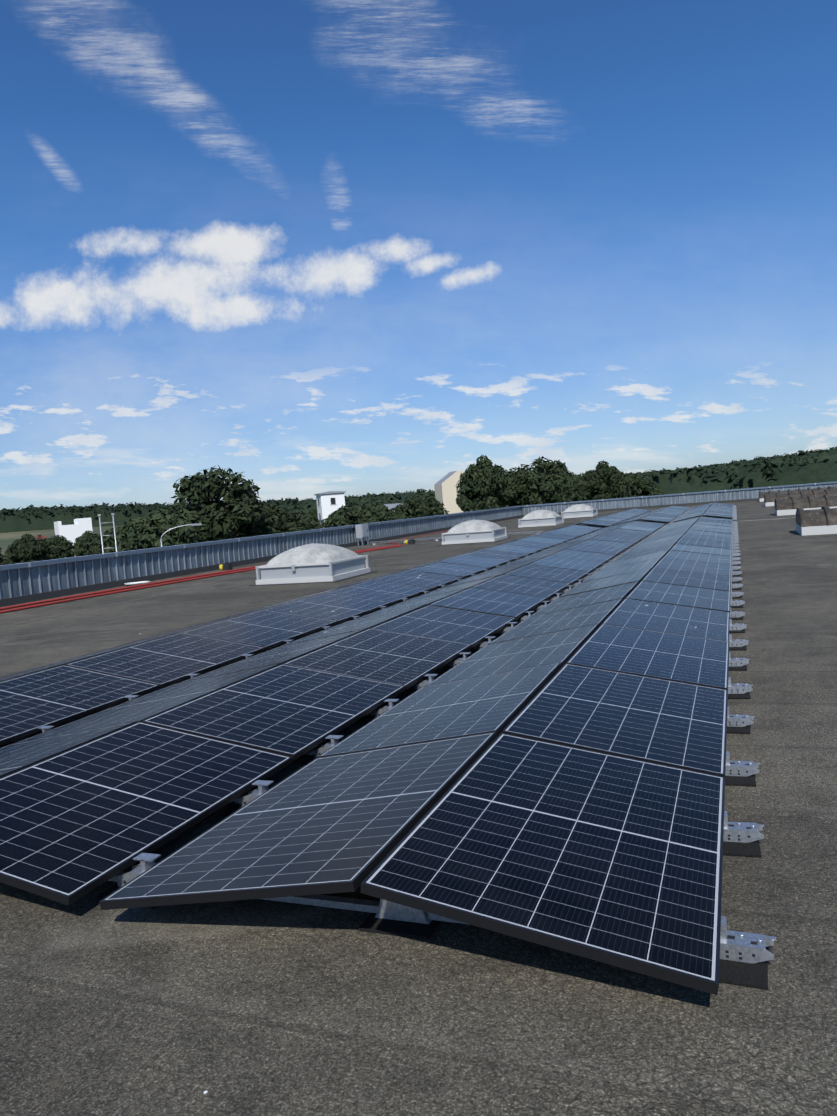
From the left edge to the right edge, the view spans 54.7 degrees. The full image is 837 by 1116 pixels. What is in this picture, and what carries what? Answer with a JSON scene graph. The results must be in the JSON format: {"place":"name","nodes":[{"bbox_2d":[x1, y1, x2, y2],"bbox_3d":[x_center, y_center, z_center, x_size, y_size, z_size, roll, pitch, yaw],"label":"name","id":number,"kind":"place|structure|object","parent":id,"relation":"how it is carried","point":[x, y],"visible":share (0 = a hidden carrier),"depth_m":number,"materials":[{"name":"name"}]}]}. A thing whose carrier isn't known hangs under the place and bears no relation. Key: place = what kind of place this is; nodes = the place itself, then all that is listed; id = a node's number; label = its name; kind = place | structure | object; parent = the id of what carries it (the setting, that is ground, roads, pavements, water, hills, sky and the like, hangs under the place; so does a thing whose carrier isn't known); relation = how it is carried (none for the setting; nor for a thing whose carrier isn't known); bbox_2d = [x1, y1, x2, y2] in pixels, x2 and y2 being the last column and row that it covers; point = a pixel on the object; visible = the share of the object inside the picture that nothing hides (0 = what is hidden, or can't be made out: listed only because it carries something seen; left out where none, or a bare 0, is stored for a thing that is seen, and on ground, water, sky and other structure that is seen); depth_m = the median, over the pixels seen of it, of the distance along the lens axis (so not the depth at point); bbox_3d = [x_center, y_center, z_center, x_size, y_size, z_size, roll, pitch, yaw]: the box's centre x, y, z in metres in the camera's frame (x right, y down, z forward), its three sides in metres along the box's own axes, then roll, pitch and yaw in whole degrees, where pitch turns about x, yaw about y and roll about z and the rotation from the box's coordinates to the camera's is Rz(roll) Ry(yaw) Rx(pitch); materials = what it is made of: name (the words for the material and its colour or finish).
{"place":"outdoors","nodes":[
{"label":"outdoors","id":0,"kind":"place"},
{"bbox_2d":[54,518,92,557],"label":"building","id":1,"kind":"structure","parent":0,"point":[79,527],"depth_m":231.50,"materials":[{"name":"white"}]},
{"bbox_2d":[0,509,471,563],"bbox_3d":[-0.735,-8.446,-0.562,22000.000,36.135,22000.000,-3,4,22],"label":"terrain","id":2,"kind":"structure","parent":0,"point":[7,539],"depth_m":622.93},
{"bbox_2d":[3,533,55,564],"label":"tree","id":3,"kind":"object","parent":2,"relation":"on","point":[28,547],"visible":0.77,"depth_m":124.04,"materials":[{"name":"green plant"}]},
{"bbox_2d":[44,534,74,558],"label":"tree","id":4,"kind":"object","parent":2,"relation":"on","point":[61,546],"visible":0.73,"depth_m":168.90,"materials":[{"name":"green plant"}]},
{"bbox_2d":[70,530,103,556],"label":"tree","id":5,"kind":"object","parent":2,"relation":"on","point":[82,545],"visible":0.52,"depth_m":153.74,"materials":[{"name":"green plant"}]},
{"bbox_2d":[83,528,113,555],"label":"tree","id":6,"kind":"object","parent":2,"relation":"on","point":[94,549],"visible":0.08,"depth_m":116.98,"materials":[{"name":"green plant"}]},
{"bbox_2d":[101,518,134,552],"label":"tree","id":7,"kind":"object","parent":2,"relation":"on","point":[110,539],"visible":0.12,"depth_m":93.13,"materials":[{"name":"green plant"}]},
{"bbox_2d":[0,497,298,532],"bbox_3d":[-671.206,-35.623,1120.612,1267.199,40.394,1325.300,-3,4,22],"label":"forest","id":8,"kind":"object","parent":2,"relation":"on","point":[31,518],"visible":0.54,"depth_m":751.24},
{"bbox_2d":[116,508,212,551],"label":"tree","id":9,"kind":"object","parent":2,"relation":"on","point":[141,534],"visible":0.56,"depth_m":83.29,"materials":[{"name":"green plant"}]},
{"bbox_2d":[156,465,264,540],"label":"tree","id":10,"kind":"object","parent":2,"relation":"on","point":[236,511],"visible":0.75,"depth_m":90.49,"materials":[{"name":"green plant"}]},
{"bbox_2d":[259,502,315,535],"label":"tree","id":11,"kind":"object","parent":2,"relation":"on","point":[276,521],"visible":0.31,"depth_m":101.43,"materials":[{"name":"green plant"}]},
{"bbox_2d":[322,505,357,527],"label":"tree","id":12,"kind":"object","parent":2,"relation":"on","point":[332,519],"visible":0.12,"depth_m":139.76,"materials":[{"name":"green plant"}]},
{"bbox_2d":[262,489,434,512],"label":"forest","id":13,"kind":"object","parent":2,"relation":"on","point":[310,506],"visible":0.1,"depth_m":345.18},
{"bbox_2d":[338,501,402,525],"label":"tree","id":14,"kind":"object","parent":2,"relation":"on","point":[364,514],"visible":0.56,"depth_m":118.00,"materials":[{"name":"green plant"}]},
{"bbox_2d":[390,493,449,518],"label":"tree","id":15,"kind":"object","parent":2,"relation":"on","point":[424,505],"visible":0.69,"depth_m":147.28,"materials":[{"name":"green plant"}]},
{"bbox_2d":[269,469,668,508],"bbox_3d":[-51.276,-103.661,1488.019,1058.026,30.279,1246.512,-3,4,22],"label":"forest","id":16,"kind":"object","parent":2,"relation":"on","point":[352,498],"visible":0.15,"depth_m":923.37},
{"bbox_2d":[456,455,516,511],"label":"tree","id":17,"kind":"object","parent":2,"relation":"on","point":[480,482],"visible":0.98,"depth_m":132.06,"materials":[{"name":"green plant"}]},
{"bbox_2d":[493,467,527,506],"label":"tree","id":18,"kind":"object","parent":2,"relation":"on","point":[512,478],"visible":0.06,"depth_m":146.00,"materials":[{"name":"green plant"}]},
{"bbox_2d":[512,456,579,509],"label":"tree","id":19,"kind":"object","parent":2,"relation":"on","point":[544,482],"visible":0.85,"depth_m":134.87,"materials":[{"name":"green plant"}]},
{"bbox_2d":[566,472,596,500],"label":"tree","id":20,"kind":"object","parent":2,"relation":"on","point":[577,480],"visible":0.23,"depth_m":143.94,"materials":[{"name":"green plant"}]},
{"bbox_2d":[579,460,631,500],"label":"tree","id":21,"kind":"object","parent":2,"relation":"on","point":[605,481],"visible":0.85,"depth_m":142.91,"materials":[{"name":"green plant"}]},
{"bbox_2d":[625,473,663,496],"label":"tree","id":22,"kind":"object","parent":2,"relation":"on","point":[639,487],"visible":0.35,"depth_m":156.68,"materials":[{"name":"green plant"}]},
{"bbox_2d":[625,459,836,494],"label":"hill","id":23,"kind":"structure","parent":2,"relation":"on","point":[764,474],"depth_m":322.27,"materials":[{"name":"plant"}]},
{"bbox_2d":[634,446,836,475],"bbox_3d":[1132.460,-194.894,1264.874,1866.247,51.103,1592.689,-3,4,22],"label":"forest","id":24,"kind":"object","parent":2,"relation":"on","point":[819,455],"visible":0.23,"depth_m":986.25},
{"bbox_2d":[314,491,345,526],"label":"building","id":25,"kind":"structure","parent":0,"point":[329,502],"depth_m":168.20,"materials":[{"name":"white"}]},
{"bbox_2d":[0,0,836,509],"label":"sky","id":26,"kind":"structure","parent":0,"point":[304,248],"materials":[{"name":"blue"}]},
{"bbox_2d":[434,471,462,513],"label":"beige building","id":27,"kind":"structure","parent":0,"point":[445,488],"depth_m":220.74,"materials":[{"name":"beige"}]},
{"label":"building walls","id":28,"kind":"object","parent":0,"visible":0},
{"bbox_2d":[0,506,522,606],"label":"parapet","id":29,"kind":"structure","parent":28,"relation":"on","point":[26,582],"depth_m":25.09,"materials":[{"name":"grey"}]},
{"bbox_2d":[0,500,836,1115],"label":"roof deck","id":30,"kind":"structure","parent":28,"relation":"on","point":[256,1008],"depth_m":2.67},
{"bbox_2d":[0,531,445,626],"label":"roof cables","id":31,"kind":"object","parent":30,"relation":"on","point":[140,587],"visible":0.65,"depth_m":20.76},
{"bbox_2d":[249,543,376,585],"bbox_3d":[-2.559,0.078,19.708,2.290,0.870,2.290,-3,4,22],"label":"dome rooflight","id":32,"kind":"object","parent":30,"relation":"on","point":[312,563],"visible":1,"depth_m":18.99,"materials":[{"name":"plastic"}]},
{"bbox_2d":[0,521,775,988],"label":"solar panel mounts","id":33,"kind":"object","parent":30,"relation":"on","point":[744,957],"visible":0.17,"depth_m":3.49,"materials":[{"name":"metal"}]},
{"bbox_2d":[0,721,135,777],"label":"solar panel","id":34,"kind":"object","parent":33,"relation":"on","point":[15,757],"visible":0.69,"depth_m":5.03,"materials":[{"name":"blue glass"}]},
{"bbox_2d":[0,665,159,745],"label":"solar panel","id":35,"kind":"object","parent":33,"relation":"on","point":[31,704],"visible":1,"depth_m":6.88,"materials":[{"name":"blue glass"}]},
{"bbox_2d":[0,633,176,677],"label":"solar panel","id":36,"kind":"object","parent":33,"relation":"on","point":[75,659],"visible":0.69,"depth_m":8.74,"materials":[{"name":"blue glass"}]},
{"bbox_2d":[0,722,291,905],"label":"solar panel","id":37,"kind":"object","parent":33,"relation":"on","point":[78,822],"visible":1,"depth_m":4.11,"materials":[{"name":"blue glass"}]},
{"bbox_2d":[14,664,278,743],"bbox_3d":[-2.018,1.121,6.305,1.134,0.037,1.762,-13,0,22],"label":"solar panel","id":38,"kind":"object","parent":33,"relation":"on","point":[144,707],"visible":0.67,"depth_m":6.16,"materials":[{"name":"blue glass"}]},
{"bbox_2d":[65,632,264,687],"bbox_3d":[-2.565,1.031,8.430,1.134,0.036,1.762,7,8,21],"label":"solar panel","id":39,"kind":"object","parent":33,"relation":"on","point":[169,660],"visible":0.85,"depth_m":8.29,"materials":[{"name":"blue glass"}]},
{"bbox_2d":[108,610,259,648],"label":"solar panel","id":40,"kind":"object","parent":33,"relation":"on","point":[189,628],"visible":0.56,"depth_m":10.48,"materials":[{"name":"blue glass"}]},
{"bbox_2d":[182,610,336,649],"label":"solar panel","id":41,"kind":"object","parent":33,"relation":"on","point":[267,629],"visible":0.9,"depth_m":9.96,"materials":[{"name":"blue glass"}]},
{"bbox_2d":[205,593,322,622],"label":"solar panel","id":42,"kind":"object","parent":33,"relation":"on","point":[267,607],"visible":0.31,"depth_m":12.17,"materials":[{"name":"blue glass"}]},
{"bbox_2d":[177,628,366,683],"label":"solar panel","id":43,"kind":"object","parent":33,"relation":"on","point":[282,654],"visible":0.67,"depth_m":7.82,"materials":[{"name":"blue glass"}]},
{"bbox_2d":[141,664,404,760],"bbox_3d":[-0.956,1.061,5.879,1.134,0.038,1.762,7,7,21],"label":"solar panel","id":44,"kind":"object","parent":33,"relation":"on","point":[294,712],"visible":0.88,"depth_m":5.69,"materials":[{"name":"blue glass"}]},
{"bbox_2d":[99,732,496,909],"bbox_3d":[-0.409,1.155,3.759,1.134,0.038,1.762,-14,0,22],"label":"solar panel","id":45,"kind":"object","parent":33,"relation":"on","point":[344,823],"visible":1,"depth_m":3.43,"materials":[{"name":"blue glass"}]},
{"bbox_2d":[265,593,390,623],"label":"solar panel","id":46,"kind":"object","parent":33,"relation":"on","point":[325,605],"visible":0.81,"depth_m":11.64,"materials":[{"name":"blue glass"}]},
{"bbox_2d":[279,604,425,646],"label":"solar panel","id":47,"kind":"object","parent":33,"relation":"on","point":[362,623],"visible":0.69,"depth_m":9.50,"materials":[{"name":"blue glass"}]},
{"bbox_2d":[283,628,471,689],"bbox_3d":[-0.313,0.905,7.536,1.134,0.035,1.762,7,8,21],"label":"solar panel","id":48,"kind":"object","parent":33,"relation":"on","point":[407,661],"visible":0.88,"depth_m":7.39,"materials":[{"name":"blue glass"}]},
{"bbox_2d":[327,580,430,604],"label":"solar panel","id":49,"kind":"object","parent":33,"relation":"on","point":[392,593],"visible":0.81,"depth_m":13.32,"materials":[{"name":"blue glass"}]},
{"bbox_2d":[353,588,467,619],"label":"solar panel","id":50,"kind":"object","parent":33,"relation":"on","point":[428,600],"visible":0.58,"depth_m":11.21,"materials":[{"name":"blue glass"}]},
{"bbox_2d":[374,570,462,589],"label":"solar panel","id":51,"kind":"object","parent":33,"relation":"on","point":[432,581],"visible":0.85,"depth_m":14.96,"materials":[{"name":"blue glass"}]},
{"bbox_2d":[317,662,561,757],"bbox_3d":[0.233,0.995,5.411,1.134,0.037,1.762,-13,0,22],"label":"solar panel","id":52,"kind":"object","parent":33,"relation":"on","point":[497,703],"visible":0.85,"depth_m":5.21,"materials":[{"name":"blue glass"}]},
{"bbox_2d":[370,605,515,647],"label":"solar panel","id":53,"kind":"object","parent":33,"relation":"on","point":[473,629],"visible":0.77,"depth_m":9.08,"materials":[{"name":"blue glass"}]},
{"bbox_2d":[411,562,488,577],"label":"solar panel","id":54,"kind":"object","parent":33,"relation":"on","point":[463,571],"visible":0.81,"depth_m":16.61,"materials":[{"name":"blue glass"}]},
{"bbox_2d":[400,575,500,602],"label":"solar panel","id":55,"kind":"object","parent":33,"relation":"on","point":[456,587],"visible":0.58,"depth_m":12.84,"materials":[{"name":"blue glass"}]},
{"bbox_2d":[440,555,509,568],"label":"solar panel","id":56,"kind":"object","parent":33,"relation":"on","point":[478,561],"visible":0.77,"depth_m":18.28,"materials":[{"name":"blue glass"}]},
{"bbox_2d":[441,564,526,587],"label":"solar panel","id":57,"kind":"object","parent":33,"relation":"on","point":[488,575],"visible":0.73,"depth_m":14.48,"materials":[{"name":"blue glass"}]},
{"bbox_2d":[429,588,546,618],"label":"solar panel","id":58,"kind":"object","parent":33,"relation":"on","point":[514,605],"visible":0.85,"depth_m":10.73,"materials":[{"name":"blue glass"}]},
{"bbox_2d":[466,549,527,560],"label":"solar panel","id":59,"kind":"object","parent":33,"relation":"on","point":[504,555],"visible":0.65,"depth_m":19.97,"materials":[{"name":"blue glass"}]},
{"bbox_2d":[474,556,546,575],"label":"solar panel","id":60,"kind":"object","parent":33,"relation":"on","point":[513,565],"visible":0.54,"depth_m":16.23,"materials":[{"name":"blue glass"}]},
{"bbox_2d":[426,624,598,685],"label":"solar panel","id":61,"kind":"object","parent":33,"relation":"on","point":[563,646],"visible":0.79,"depth_m":6.94,"materials":[{"name":"blue glass"}]},
{"bbox_2d":[488,544,542,554],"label":"solar panel","id":62,"kind":"object","parent":33,"relation":"on","point":[517,549],"visible":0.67,"depth_m":21.61,"materials":[{"name":"blue glass"}]},
{"bbox_2d":[471,575,570,599],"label":"solar panel","id":63,"kind":"object","parent":33,"relation":"on","point":[548,589],"visible":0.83,"depth_m":12.41,"materials":[{"name":"blue glass"}]},
{"bbox_2d":[506,540,556,548],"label":"solar panel","id":64,"kind":"object","parent":33,"relation":"on","point":[543,545],"visible":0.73,"depth_m":23.27,"materials":[{"name":"blue glass"}]},
{"bbox_2d":[360,733,724,994],"bbox_3d":[0.652,1.098,3.337,1.134,0.035,1.762,7,7,21],"label":"solar panel","id":65,"kind":"object","parent":33,"relation":"on","point":[613,860],"visible":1,"depth_m":2.99,"materials":[{"name":"blue glass"}]},
{"bbox_2d":[521,536,566,543],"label":"solar panel","id":66,"kind":"object","parent":33,"relation":"on","point":[545,540],"visible":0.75,"depth_m":24.95,"materials":[{"name":"blue glass"}]},
{"bbox_2d":[504,564,588,584],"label":"solar panel","id":67,"kind":"object","parent":33,"relation":"on","point":[551,573],"visible":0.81,"depth_m":14.07,"materials":[{"name":"blue glass"}]},
{"bbox_2d":[489,598,622,643],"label":"solar panel","id":68,"kind":"object","parent":33,"relation":"on","point":[577,617],"visible":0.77,"depth_m":8.60,"materials":[{"name":"blue glass"}]},
{"bbox_2d":[535,533,577,539],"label":"solar panel","id":69,"kind":"object","parent":33,"relation":"on","point":[556,536],"visible":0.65,"depth_m":26.58,"materials":[{"name":"blue glass"}]},
{"bbox_2d":[530,556,603,572],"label":"solar panel","id":70,"kind":"object","parent":33,"relation":"on","point":[570,563],"visible":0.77,"depth_m":15.74,"materials":[{"name":"blue glass"}]},
{"bbox_2d":[550,549,614,563],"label":"solar panel","id":71,"kind":"object","parent":33,"relation":"on","point":[584,555],"visible":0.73,"depth_m":17.43,"materials":[{"name":"blue glass"}]},
{"bbox_2d":[529,581,638,616],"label":"solar panel","id":72,"kind":"object","parent":33,"relation":"on","point":[623,591],"visible":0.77,"depth_m":10.27,"materials":[{"name":"blue glass"}]},
{"bbox_2d":[567,544,624,555],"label":"solar panel","id":73,"kind":"object","parent":33,"relation":"on","point":[615,551],"visible":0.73,"depth_m":19.05,"materials":[{"name":"blue glass"}]},
{"bbox_2d":[559,568,651,596],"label":"solar panel","id":74,"kind":"object","parent":33,"relation":"on","point":[615,580],"visible":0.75,"depth_m":11.90,"materials":[{"name":"blue glass"}]},
{"bbox_2d":[580,539,633,549],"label":"solar panel","id":75,"kind":"object","parent":33,"relation":"on","point":[608,543],"visible":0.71,"depth_m":20.73,"materials":[{"name":"blue glass"}]},
{"bbox_2d":[502,663,727,776],"bbox_3d":[1.298,0.941,4.992,1.134,0.035,1.762,7,7,21],"label":"solar panel","id":76,"kind":"object","parent":33,"relation":"on","point":[682,725],"visible":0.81,"depth_m":4.77,"materials":[{"name":"blue glass"}]},
{"bbox_2d":[592,535,640,543],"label":"solar panel","id":77,"kind":"object","parent":33,"relation":"on","point":[618,539],"visible":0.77,"depth_m":22.36,"materials":[{"name":"blue glass"}]},
{"bbox_2d":[582,558,660,581],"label":"solar panel","id":78,"kind":"object","parent":33,"relation":"on","point":[628,568],"visible":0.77,"depth_m":13.61,"materials":[{"name":"blue glass"}]},
{"bbox_2d":[602,531,646,539],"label":"solar panel","id":79,"kind":"object","parent":33,"relation":"on","point":[629,535],"visible":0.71,"depth_m":24.05,"materials":[{"name":"blue glass"}]},
{"bbox_2d":[600,550,668,569],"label":"solar panel","id":80,"kind":"object","parent":33,"relation":"on","point":[646,557],"visible":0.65,"depth_m":15.32,"materials":[{"name":"blue glass"}]},
{"bbox_2d":[614,543,674,560],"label":"solar panel","id":81,"kind":"object","parent":33,"relation":"on","point":[646,551],"visible":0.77,"depth_m":16.98,"materials":[{"name":"blue glass"}]},
{"bbox_2d":[566,624,729,689],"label":"solar panel","id":82,"kind":"object","parent":33,"relation":"on","point":[676,657],"visible":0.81,"depth_m":6.47,"materials":[{"name":"blue glass"}]},
{"bbox_2d":[624,538,679,553],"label":"solar panel","id":83,"kind":"object","parent":33,"relation":"on","point":[654,545],"visible":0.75,"depth_m":18.63,"materials":[{"name":"blue glass"}]},
{"bbox_2d":[602,598,729,640],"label":"solar panel","id":84,"kind":"object","parent":33,"relation":"on","point":[679,620],"visible":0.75,"depth_m":8.19,"materials":[{"name":"blue glass"}]},
{"bbox_2d":[626,581,730,611],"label":"solar panel","id":85,"kind":"object","parent":33,"relation":"on","point":[698,597],"visible":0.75,"depth_m":9.84,"materials":[{"name":"blue glass"}]},
{"bbox_2d":[642,567,730,590],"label":"solar panel","id":86,"kind":"object","parent":33,"relation":"on","point":[690,578],"visible":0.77,"depth_m":11.51,"materials":[{"name":"blue glass"}]},
{"bbox_2d":[655,557,730,575],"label":"solar panel","id":87,"kind":"object","parent":33,"relation":"on","point":[696,566],"visible":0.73,"depth_m":13.22,"materials":[{"name":"blue glass"}]},
{"bbox_2d":[664,550,731,564],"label":"solar panel","id":88,"kind":"object","parent":33,"relation":"on","point":[701,557],"visible":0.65,"depth_m":14.86,"materials":[{"name":"blue glass"}]},
{"bbox_2d":[671,543,731,555],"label":"solar panel","id":89,"kind":"object","parent":33,"relation":"on","point":[702,549],"visible":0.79,"depth_m":16.51,"materials":[{"name":"blue glass"}]},
{"bbox_2d":[677,538,731,548],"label":"solar panel","id":90,"kind":"object","parent":33,"relation":"on","point":[707,543],"visible":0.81,"depth_m":18.16,"materials":[{"name":"blue glass"}]},
{"bbox_2d":[681,533,731,542],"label":"solar panel","id":91,"kind":"object","parent":33,"relation":"on","point":[706,537],"visible":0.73,"depth_m":19.87,"materials":[{"name":"blue glass"}]},
{"bbox_2d":[686,530,731,537],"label":"solar panel","id":92,"kind":"object","parent":33,"relation":"on","point":[717,534],"visible":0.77,"depth_m":21.50,"materials":[{"name":"blue glass"}]},
{"bbox_2d":[355,524,541,545],"bbox_3d":[1.229,-1.247,35.069,8.401,0.950,0.700,-3,4,22],"label":"cable tray combiner box","id":93,"kind":"object","parent":30,"relation":"on","point":[362,531],"visible":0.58,"depth_m":36.21,"materials":[{"name":"metal"}]},
{"bbox_2d":[438,520,508,545],"bbox_3d":[2.199,-1.073,31.751,2.340,0.870,2.340,-3,4,20],"label":"dome rooflight","id":94,"kind":"object","parent":30,"relation":"on","point":[474,531],"visible":1,"depth_m":30.97,"materials":[{"name":"plastic"}]},
{"bbox_2d":[518,510,565,527],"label":"dome rooflight","id":95,"kind":"object","parent":30,"relation":"on","point":[539,518],"visible":1,"depth_m":42.48,"materials":[{"name":"plastic"}]},
{"bbox_2d":[561,504,598,518],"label":"dome rooflight","id":96,"kind":"object","parent":30,"relation":"on","point":[578,510],"visible":1,"depth_m":52.69,"materials":[{"name":"plastic"}]},
{"bbox_2d":[578,505,736,527],"bbox_3d":[12.679,-2.300,42.430,7.461,0.275,19.432,-3,4,22],"label":"array mounting","id":97,"kind":"object","parent":30,"relation":"on","point":[734,513],"visible":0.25,"depth_m":35.98,"materials":[{"name":"metal"}]},
{"bbox_2d":[759,486,836,501],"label":"barrel vault","id":98,"kind":"object","parent":30,"relation":"on","point":[761,496],"visible":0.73,"depth_m":55.16,"materials":[{"name":"brown"}]},
{"bbox_2d":[764,489,836,505],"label":"skylight","id":99,"kind":"object","parent":30,"relation":"on","point":[769,500],"visible":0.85,"depth_m":45.04,"materials":[{"name":"brown"}]},
{"bbox_2d":[774,495,836,515],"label":"skylight","id":100,"kind":"object","parent":30,"relation":"on","point":[791,505],"visible":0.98,"depth_m":33.06,"materials":[{"name":"brown"}]},
{"bbox_2d":[796,506,836,535],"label":"skylight","id":101,"kind":"object","parent":30,"relation":"on","point":[822,520],"visible":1,"depth_m":21.14,"materials":[{"name":"grey"}]},
{"bbox_2d":[522,481,836,516],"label":"parapet","id":102,"kind":"structure","parent":28,"relation":"on","point":[694,498],"depth_m":61.34,"materials":[{"name":"grey"}]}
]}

